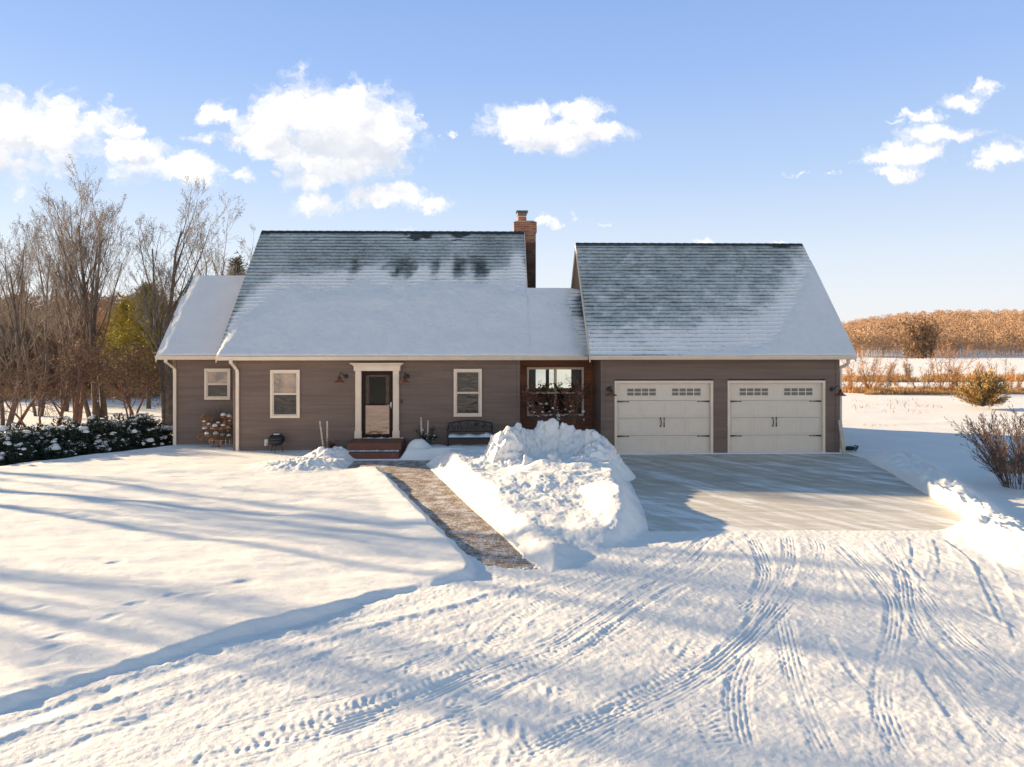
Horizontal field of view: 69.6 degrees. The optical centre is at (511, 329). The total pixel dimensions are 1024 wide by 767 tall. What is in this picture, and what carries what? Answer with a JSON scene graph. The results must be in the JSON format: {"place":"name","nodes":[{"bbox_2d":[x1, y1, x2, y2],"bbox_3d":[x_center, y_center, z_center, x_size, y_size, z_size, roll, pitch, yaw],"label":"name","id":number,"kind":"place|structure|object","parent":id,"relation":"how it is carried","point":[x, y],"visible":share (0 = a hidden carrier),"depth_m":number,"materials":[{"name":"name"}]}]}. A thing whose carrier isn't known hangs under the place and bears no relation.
{"place":"outdoors","nodes":[
{"label":"outdoors","id":0,"kind":"place"},
{"bbox_2d":[384,472,537,569],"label":"garden path","id":1,"kind":"structure","parent":0,"point":[450,513],"depth_m":14.04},
{"bbox_2d":[0,326,1023,766],"bbox_3d":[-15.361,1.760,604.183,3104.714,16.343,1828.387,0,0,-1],"label":"snow ground","id":2,"kind":"structure","parent":0,"point":[196,606],"depth_m":9.18,"materials":[{"name":"white snow"}]},
{"bbox_2d":[0,315,27,375],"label":"brush thicket","id":3,"kind":"object","parent":2,"relation":"on","point":[10,334],"visible":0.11,"depth_m":44.36,"materials":[{"name":"brown plant"}]},
{"bbox_2d":[0,425,31,465],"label":"yew shrub","id":4,"kind":"object","parent":2,"relation":"on","point":[2,463],"visible":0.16,"depth_m":20.39,"materials":[{"name":"green plant"}]},
{"bbox_2d":[0,299,42,385],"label":"brush thicket","id":5,"kind":"object","parent":2,"relation":"on","point":[13,322],"visible":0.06,"depth_m":46.26,"materials":[{"name":"brown plant"}]},
{"bbox_2d":[0,214,60,431],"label":"bare tree","id":6,"kind":"object","parent":2,"relation":"on","point":[15,329],"visible":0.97,"depth_m":27.59,"materials":[{"name":"brown plant"}]},
{"bbox_2d":[0,357,61,426],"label":"sapling","id":7,"kind":"object","parent":2,"relation":"on","point":[10,406],"visible":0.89,"depth_m":25.05,"materials":[{"name":"brown plant"}]},
{"bbox_2d":[0,422,62,464],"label":"yew shrub","id":8,"kind":"object","parent":2,"relation":"on","point":[22,451],"visible":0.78,"depth_m":20.64,"materials":[{"name":"green plant"}]},
{"bbox_2d":[0,292,64,354],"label":"brush thicket","id":9,"kind":"object","parent":2,"relation":"on","point":[24,308],"visible":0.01,"depth_m":52.01,"materials":[{"name":"brown plant"}]},
{"bbox_2d":[0,199,82,416],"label":"bare tree","id":10,"kind":"object","parent":2,"relation":"on","point":[46,328],"visible":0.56,"depth_m":33.41,"materials":[{"name":"brown plant"}]},
{"bbox_2d":[6,416,92,460],"bbox_3d":[-13.871,3.277,21.864,2.776,1.367,2.150,0,0,-1],"label":"yew shrub","id":11,"kind":"object","parent":2,"relation":"on","point":[48,433],"visible":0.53,"depth_m":21.43,"materials":[{"name":"green plant"}]},
{"bbox_2d":[0,347,98,429],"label":"crab apple","id":12,"kind":"object","parent":2,"relation":"on","point":[23,415],"visible":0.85,"depth_m":25.94,"materials":[{"name":"brown plant"}]},
{"bbox_2d":[0,309,106,394],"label":"brush thicket","id":13,"kind":"object","parent":2,"relation":"on","point":[39,346],"visible":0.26,"depth_m":42.89,"materials":[{"name":"brown plant"}]},
{"bbox_2d":[0,301,106,384],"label":"brush thicket","id":14,"kind":"object","parent":2,"relation":"on","point":[41,324],"visible":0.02,"depth_m":47.62,"materials":[{"name":"brown plant"}]},
{"bbox_2d":[12,341,97,423],"bbox_3d":[-16.616,2.258,26.642,2.544,3.721,2.710,0,0,34],"label":"sapling","id":15,"kind":"object","parent":2,"relation":"on","point":[38,362],"visible":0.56,"depth_m":26.28,"materials":[{"name":"brown plant"}]},
{"bbox_2d":[2,302,117,391],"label":"brush thicket","id":16,"kind":"object","parent":2,"relation":"on","point":[86,385],"visible":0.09,"depth_m":43.55,"materials":[{"name":"brown plant"}]},
{"bbox_2d":[2,324,117,426],"bbox_3d":[-16.303,1.964,26.806,2.986,4.326,3.707,0,0,25],"label":"crab apple","id":17,"kind":"object","parent":2,"relation":"on","point":[54,404],"visible":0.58,"depth_m":26.90,"materials":[{"name":"brown plant"}]},
{"bbox_2d":[0,291,120,329],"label":"brush thicket","id":18,"kind":"object","parent":2,"relation":"on","point":[65,307],"visible":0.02,"depth_m":54.17,"materials":[{"name":"brown plant"}]},
{"bbox_2d":[7,220,120,425],"bbox_3d":[-17.482,-0.248,29.444,4.426,8.782,3.907,0,0,41],"label":"bare tree","id":19,"kind":"object","parent":2,"relation":"on","point":[85,312],"visible":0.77,"depth_m":29.18,"materials":[{"name":"brown plant"}]},
{"bbox_2d":[22,202,120,410],"bbox_3d":[-21.521,-1.195,36.186,3.315,10.688,4.829,0,0,-1],"label":"bare tree","id":20,"kind":"object","parent":2,"relation":"on","point":[66,407],"visible":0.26,"depth_m":36.15,"materials":[{"name":"brown plant"}]},
{"bbox_2d":[19,178,134,424],"bbox_3d":[-17.864,-1.102,30.234,4.190,10.531,3.530,0,0,-20],"label":"bare tree","id":21,"kind":"object","parent":2,"relation":"on","point":[95,410],"visible":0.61,"depth_m":30.13,"materials":[{"name":"brown plant"}]},
{"bbox_2d":[33,302,122,384],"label":"brush thicket","id":22,"kind":"object","parent":2,"relation":"on","point":[92,314],"visible":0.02,"depth_m":48.85,"materials":[{"name":"brown plant"}]},
{"bbox_2d":[23,334,136,425],"bbox_3d":[-15.182,2.125,26.073,2.703,3.972,3.302,0,0,10],"label":"crab apple","id":23,"kind":"object","parent":2,"relation":"on","point":[78,404],"visible":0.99,"depth_m":26.36,"materials":[{"name":"brown plant"}]},
{"bbox_2d":[28,154,144,420],"bbox_3d":[-17.152,-1.589,29.217,4.407,11.478,4.559,0,0,-1],"label":"bare tree","id":24,"kind":"object","parent":2,"relation":"on","point":[102,405],"visible":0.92,"depth_m":29.53,"materials":[{"name":"brown plant"}]},
{"bbox_2d":[32,303,144,390],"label":"brush thicket","id":25,"kind":"object","parent":2,"relation":"on","point":[104,325],"visible":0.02,"depth_m":44.48,"materials":[{"name":"brown plant"}]},
{"bbox_2d":[0,288,180,330],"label":"woodland edge","id":26,"kind":"object","parent":2,"relation":"on","point":[99,302],"visible":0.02,"depth_m":59.48,"materials":[{"name":"brown plant"}]},
{"bbox_2d":[55,422,126,457],"bbox_3d":[-13.124,3.382,22.517,2.260,1.157,2.340,0,0,-1],"label":"yew shrub","id":27,"kind":"object","parent":2,"relation":"on","point":[98,447],"visible":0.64,"depth_m":22.12,"materials":[{"name":"green plant"}]},
{"bbox_2d":[64,295,122,320],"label":"brush thicket","id":28,"kind":"object","parent":2,"relation":"on","point":[105,306],"depth_m":55.32,"materials":[{"name":"brown plant"}]},
{"bbox_2d":[79,413,154,454],"bbox_3d":[-12.612,3.271,23.062,2.587,1.375,2.144,0,0,-1],"label":"yew shrub","id":29,"kind":"object","parent":2,"relation":"on","point":[129,435],"visible":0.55,"depth_m":22.77,"materials":[{"name":"green plant"}]},
{"bbox_2d":[77,334,172,417],"bbox_3d":[-15.112,2.156,29.217,3.851,3.969,4.068,0,0,-37],"label":"leafy shrub","id":30,"kind":"object","parent":2,"relation":"on","point":[139,370],"visible":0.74,"depth_m":29.09,"materials":[{"name":"brown plant"}]},
{"bbox_2d":[96,295,153,401],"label":"pine tree","id":31,"kind":"object","parent":2,"relation":"on","point":[121,305],"visible":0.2,"depth_m":39.06,"materials":[{"name":"green plant"}]},
{"bbox_2d":[97,280,172,408],"bbox_3d":[-18.122,0.748,36.480,5.262,6.562,4.653,0,0,-1],"label":"pine tree","id":32,"kind":"object","parent":2,"relation":"on","point":[134,335],"visible":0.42,"depth_m":36.02,"materials":[{"name":"green plant"}]},
{"bbox_2d":[101,328,172,388],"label":"brush thicket","id":33,"kind":"object","parent":2,"relation":"on","point":[135,377],"visible":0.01,"depth_m":43.81,"materials":[{"name":"brown plant"}]},
{"bbox_2d":[117,412,172,447],"bbox_3d":[-12.057,3.325,23.815,2.394,1.262,2.083,0,0,-1],"label":"yew shrub","id":34,"kind":"object","parent":2,"relation":"on","point":[159,435],"visible":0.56,"depth_m":23.61,"materials":[{"name":"green plant"}]},
{"bbox_2d":[117,176,241,425],"bbox_3d":[-13.577,-0.984,29.625,3.962,10.256,4.553,0,0,38],"label":"bare tree","id":35,"kind":"object","parent":2,"relation":"on","point":[167,407],"visible":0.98,"depth_m":28.77,"materials":[{"name":"brown plant"}]},
{"bbox_2d":[128,191,255,321],"bbox_3d":[-12.006,-0.729,31.233,5.783,9.800,6.289,0,0,37],"label":"bare tree","id":36,"kind":"object","parent":2,"relation":"on","point":[222,272],"visible":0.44,"depth_m":30.33,"materials":[{"name":"brown plant"}]},
{"bbox_2d":[197,407,232,446],"bbox_3d":[-8.937,2.981,22.574,1.328,1.246,0.770,0,0,-1],"label":"hydrangea","id":37,"kind":"object","parent":2,"relation":"on","point":[217,428],"visible":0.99,"depth_m":22.46,"materials":[{"name":"brown plant"}]},
{"bbox_2d":[209,438,231,447],"bbox_3d":[-8.814,3.485,22.278,0.668,0.330,0.408,0,0,-1],"label":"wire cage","id":38,"kind":"object","parent":2,"relation":"on","point":[221,440],"visible":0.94,"depth_m":22.37,"materials":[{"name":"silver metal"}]},
{"bbox_2d":[225,250,248,274],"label":"spruce tree","id":39,"kind":"object","parent":2,"relation":"on","point":[238,260],"visible":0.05,"depth_m":33.59,"materials":[{"name":"green plant"}]},
{"bbox_2d":[268,432,284,451],"bbox_3d":[-6.886,3.351,21.518,0.476,0.702,0.476,0,0,-1],"label":"kettle grill","id":40,"kind":"object","parent":2,"relation":"on","point":[275,439],"visible":0.98,"depth_m":21.37,"materials":[{"name":"black metal"}]},
{"bbox_2d":[319,421,339,447],"bbox_3d":[-5.299,3.179,21.334,0.591,1.048,0.411,0,0,-1],"label":"birch planter","id":41,"kind":"object","parent":2,"relation":"on","point":[332,445],"visible":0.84,"depth_m":21.33,"materials":[{"name":"white wood"}]},
{"bbox_2d":[347,437,404,459],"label":"front steps","id":42,"kind":"structure","parent":2,"relation":"on","point":[376,448],"depth_m":20.90,"materials":[{"name":"red brick"}]},
{"bbox_2d":[347,460,432,471],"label":"front walk","id":43,"kind":"structure","parent":2,"relation":"on","point":[402,465],"depth_m":19.70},
{"bbox_2d":[414,417,438,444],"bbox_3d":[-2.490,3.049,21.389,0.753,0.988,0.548,0,0,-1],"label":"birch planter","id":44,"kind":"object","parent":2,"relation":"on","point":[427,438],"visible":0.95,"depth_m":21.40,"materials":[{"name":"green plant"}]},
{"bbox_2d":[447,420,492,445],"bbox_3d":[-1.227,3.133,21.508,1.336,0.916,0.558,0,0,-1],"label":"garden bench","id":45,"kind":"object","parent":2,"relation":"on","point":[486,435],"visible":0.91,"depth_m":21.71,"materials":[{"name":"black metal"}]},
{"bbox_2d":[155,210,856,452],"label":"house","id":46,"kind":"structure","parent":2,"relation":"on","point":[714,347],"depth_m":22.23,"materials":[{"name":"wood"}]},
{"bbox_2d":[204,368,230,399],"bbox_3d":[-9.191,1.706,22.981,0.803,0.971,0.075,0,0,-1],"label":"window","id":47,"kind":"structure","parent":46,"relation":"in","point":[217,381],"depth_m":22.98,"materials":[{"name":"white glass"}]},
{"bbox_2d":[270,370,299,417],"bbox_3d":[-6.735,1.912,21.844,0.869,1.427,0.075,0,0,-1],"label":"window","id":48,"kind":"structure","parent":46,"relation":"in","point":[284,384],"depth_m":21.84,"materials":[{"name":"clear glass"}]},
{"bbox_2d":[334,372,347,382],"bbox_3d":[-5.038,1.410,21.692,0.330,0.298,0.485,0,0,24],"label":"wall lamp","id":49,"kind":"object","parent":46,"relation":"attached to","point":[339,380],"visible":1,"depth_m":21.59,"materials":[{"name":"black metal"}]},
{"bbox_2d":[362,371,392,437],"bbox_3d":[-4.007,2.235,21.895,0.931,1.985,0.136,0,0,-1],"label":"storm door","id":50,"kind":"structure","parent":46,"relation":"in","point":[377,401],"depth_m":21.92,"materials":[{"name":"glass"}]},
{"bbox_2d":[399,373,409,382],"bbox_3d":[-3.156,1.413,21.721,0.330,0.298,0.485,0,0,10],"label":"wall lamp","id":51,"kind":"object","parent":46,"relation":"attached to","point":[404,380],"visible":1,"depth_m":21.61,"materials":[{"name":"black metal"}]},
{"bbox_2d":[454,369,481,416],"bbox_3d":[-1.320,1.891,21.986,0.842,1.427,0.075,0,0,-1],"label":"window","id":52,"kind":"structure","parent":46,"relation":"in","point":[467,382],"depth_m":21.98,"materials":[{"name":"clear glass"}]},
{"bbox_2d":[527,367,583,415],"bbox_3d":[1.372,1.969,23.319,1.810,1.542,0.090,0,0,-1],"label":"window","id":53,"kind":"structure","parent":46,"relation":"in","point":[528,368],"depth_m":23.28,"materials":[{"name":"white glass"}]},
{"bbox_2d":[606,385,616,395],"bbox_3d":[2.858,1.759,21.274,0.330,0.298,0.485,0,0,-7],"label":"wall lamp","id":54,"kind":"object","parent":46,"relation":"attached to","point":[611,392],"visible":1,"depth_m":21.17,"materials":[{"name":"black metal"}]},
{"bbox_2d":[617,383,709,452],"bbox_3d":[4.447,2.621,21.635,2.756,2.078,0.116,0,0,-1],"label":"garage door","id":55,"kind":"structure","parent":46,"relation":"in","point":[683,425],"depth_m":21.64,"materials":[{"name":"paint"}]},
{"bbox_2d":[730,383,820,451],"bbox_3d":[7.775,2.621,21.722,2.750,2.078,0.116,0,0,-1],"label":"garage door","id":56,"kind":"structure","parent":46,"relation":"in","point":[759,412],"depth_m":21.73,"materials":[{"name":"paint"}]},
{"bbox_2d":[830,385,846,395],"bbox_3d":[9.518,1.773,21.466,0.330,0.298,0.485,0,0,-24],"label":"wall lamp","id":57,"kind":"object","parent":46,"relation":"attached to","point":[840,393],"visible":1,"depth_m":21.36,"materials":[{"name":"black metal"}]},
{"bbox_2d":[520,373,592,429],"bbox_3d":[1.317,2.571,22.178,2.312,2.478,2.765,0,0,-1],"label":"rust shrub","id":58,"kind":"object","parent":2,"relation":"on","point":[568,402],"visible":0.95,"depth_m":21.81,"materials":[{"name":"brown plant"}]},
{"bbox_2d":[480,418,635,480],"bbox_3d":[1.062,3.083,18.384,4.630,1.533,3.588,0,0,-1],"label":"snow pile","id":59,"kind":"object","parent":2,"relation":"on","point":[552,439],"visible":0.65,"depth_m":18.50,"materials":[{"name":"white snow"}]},
{"bbox_2d":[842,361,859,392],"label":"field shrub","id":60,"kind":"object","parent":2,"relation":"on","point":[851,375],"visible":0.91,"depth_m":43.40,"materials":[{"name":"brown plant"}]},
{"bbox_2d":[845,445,858,450],"bbox_3d":[10.040,3.515,21.769,0.428,0.162,0.292,0,0,-1],"label":"coiled hose","id":61,"kind":"object","parent":2,"relation":"on","point":[850,448],"visible":0.94,"depth_m":21.67,"materials":[{"name":"rubber"}]},
{"bbox_2d":[841,340,902,387],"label":"field shrub","id":62,"kind":"object","parent":2,"relation":"on","point":[869,368],"visible":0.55,"depth_m":45.31,"materials":[{"name":"brown plant"}]},
{"bbox_2d":[855,355,893,390],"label":"field shrub","id":63,"kind":"object","parent":2,"relation":"on","point":[869,381],"visible":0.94,"depth_m":43.47,"materials":[{"name":"brown plant"}]},
{"bbox_2d":[872,361,896,387],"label":"field shrub","id":64,"kind":"object","parent":2,"relation":"on","point":[890,379],"visible":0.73,"depth_m":48.56,"materials":[{"name":"brown plant"}]},
{"bbox_2d":[888,371,912,385],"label":"field shrub","id":65,"kind":"object","parent":2,"relation":"on","point":[895,383],"visible":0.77,"depth_m":50.58,"materials":[{"name":"brown plant"}]},
{"bbox_2d":[902,356,913,378],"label":"field shrub","id":66,"kind":"object","parent":2,"relation":"on","point":[909,365],"visible":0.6,"depth_m":60.76,"materials":[{"name":"brown plant"}]},
{"bbox_2d":[881,313,943,358],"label":"dark tree","id":67,"kind":"object","parent":2,"relation":"on","point":[919,338],"visible":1,"depth_m":226.75,"materials":[{"name":"brown plant"}]},
{"bbox_2d":[901,363,947,388],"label":"field shrub","id":68,"kind":"object","parent":2,"relation":"on","point":[924,381],"visible":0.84,"depth_m":44.51,"materials":[{"name":"brown plant"}]},
{"bbox_2d":[841,308,1023,357],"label":"hill forest","id":69,"kind":"object","parent":2,"relation":"on","point":[1002,330],"visible":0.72,"depth_m":291.01,"materials":[{"name":"brown plant"}]},
{"bbox_2d":[926,337,978,391],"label":"field shrub","id":70,"kind":"object","parent":2,"relation":"on","point":[950,371],"visible":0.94,"depth_m":43.40,"materials":[{"name":"brown plant"}]},
{"bbox_2d":[946,362,961,385],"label":"field shrub","id":71,"kind":"object","parent":2,"relation":"on","point":[955,371],"visible":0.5,"depth_m":46.65,"materials":[{"name":"brown plant"}]},
{"bbox_2d":[954,361,981,385],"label":"field shrub","id":72,"kind":"object","parent":2,"relation":"on","point":[971,373],"visible":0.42,"depth_m":50.67,"materials":[{"name":"brown plant"}]},
{"bbox_2d":[951,367,1010,408],"bbox_3d":[21.769,2.678,34.162,2.445,1.970,2.338,0,0,-1],"label":"juniper bush","id":73,"kind":"object","parent":2,"relation":"on","point":[986,392],"visible":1,"depth_m":33.81,"materials":[{"name":"yellow plant"}]},
{"bbox_2d":[944,405,1023,489],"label":"bare shrub","id":74,"kind":"object","parent":2,"relation":"on","point":[997,462],"visible":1,"depth_m":16.91,"materials":[{"name":"brown plant"}]},
{"bbox_2d":[976,355,1016,387],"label":"field shrub","id":75,"kind":"object","parent":2,"relation":"on","point":[995,369],"visible":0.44,"depth_m":47.86,"materials":[{"name":"brown plant"}]},
{"bbox_2d":[995,461,1020,473],"bbox_3d":[12.717,3.535,18.738,0.733,0.360,0.538,0,0,-1],"label":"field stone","id":76,"kind":"object","parent":2,"relation":"on","point":[1012,467],"visible":0.1,"depth_m":18.53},
{"bbox_2d":[1007,365,1023,390],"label":"field shrub","id":77,"kind":"object","parent":2,"relation":"on","point":[1019,385],"visible":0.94,"depth_m":44.61,"materials":[{"name":"brown plant"}]},
{"bbox_2d":[0,0,1023,328],"label":"sky","id":78,"kind":"structure","parent":0,"point":[884,139],"materials":[{"name":"blue"}]},
{"bbox_2d":[2,372,1023,425],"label":"snow field","id":79,"kind":"structure","parent":0,"point":[918,390],"depth_m":42.88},
{"bbox_2d":[620,454,965,531],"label":"driveway","id":80,"kind":"structure","parent":0,"point":[752,492],"depth_m":16.16,"materials":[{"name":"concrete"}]},
{"bbox_2d":[838,420,845,453],"bbox_3d":[9.652,3.150,21.534,0.230,1.000,0.050,0,0,-1],"label":"leaning board","id":81,"kind":"object","parent":80,"relation":"on","point":[841,434],"visible":1,"depth_m":21.51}
]}

